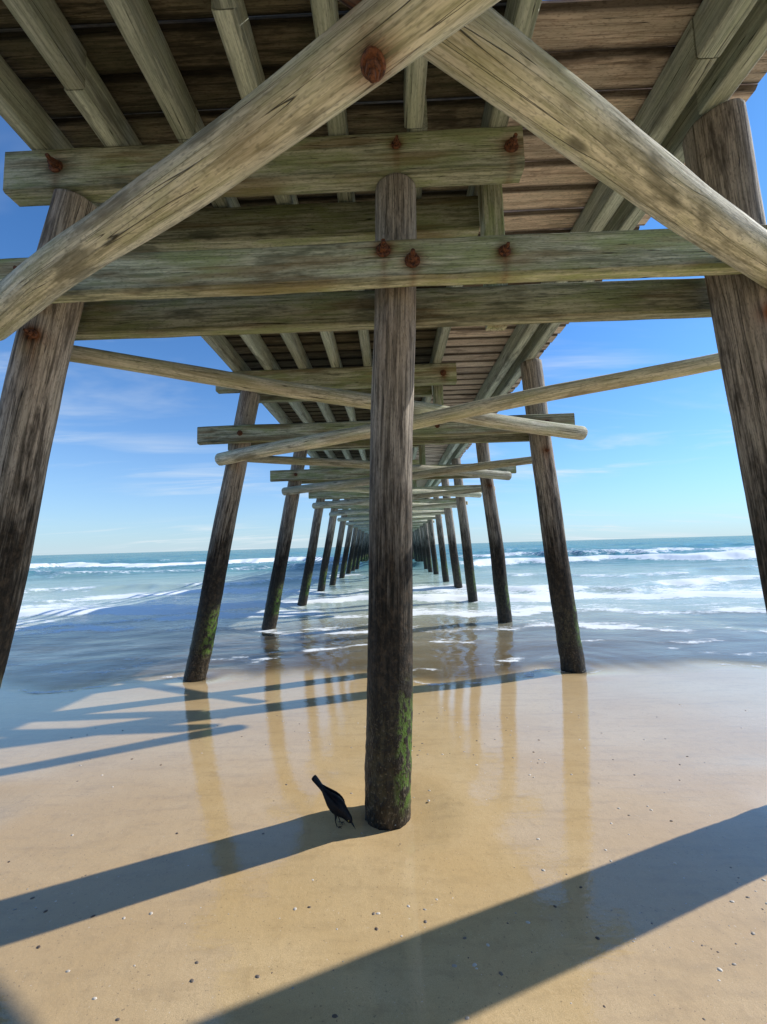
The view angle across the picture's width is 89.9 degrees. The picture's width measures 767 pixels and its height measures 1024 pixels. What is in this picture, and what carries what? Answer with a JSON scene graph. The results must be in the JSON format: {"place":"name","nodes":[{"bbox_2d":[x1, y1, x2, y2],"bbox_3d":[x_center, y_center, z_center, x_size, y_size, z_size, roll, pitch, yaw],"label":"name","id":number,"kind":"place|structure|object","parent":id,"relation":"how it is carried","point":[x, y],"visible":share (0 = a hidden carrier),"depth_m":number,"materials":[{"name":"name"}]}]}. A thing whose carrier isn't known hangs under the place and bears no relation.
{"place":"outdoors","nodes":[
{"label":"outdoors","id":0,"kind":"place"},
{"bbox_2d":[0,612,766,1023],"bbox_3d":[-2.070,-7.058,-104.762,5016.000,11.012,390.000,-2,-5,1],"label":"sand beach","id":1,"kind":"structure","parent":0,"point":[218,826],"depth_m":2.10,"materials":[{"name":"beige sand"}]},
{"bbox_2d":[312,775,354,827],"bbox_3d":[-0.284,1.655,2.191,0.265,0.238,0.088,-3,-5,19],"label":"grackle","id":2,"kind":"object","parent":1,"relation":"on","point":[335,803],"visible":1,"depth_m":2.16,"materials":[{"name":"black"}]},
{"bbox_2d":[8,704,766,1020],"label":"shell fragments","id":3,"kind":"object","parent":1,"relation":"on","point":[376,929],"visible":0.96,"depth_m":1.62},
{"bbox_2d":[0,73,766,554],"label":"sky","id":4,"kind":"structure","parent":0,"point":[128,471],"materials":[{"name":"blue"}]},
{"bbox_2d":[9,535,766,692],"bbox_3d":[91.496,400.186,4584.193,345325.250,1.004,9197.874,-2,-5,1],"label":"sea water","id":5,"kind":"structure","parent":0,"point":[614,578],"depth_m":16.13,"materials":[{"name":"blue liquid"}]},
{"bbox_2d":[0,0,766,830],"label":"wooden pier","id":6,"kind":"structure","parent":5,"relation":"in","point":[372,252],"depth_m":2.44,"materials":[{"name":"brown wood"}]}
]}

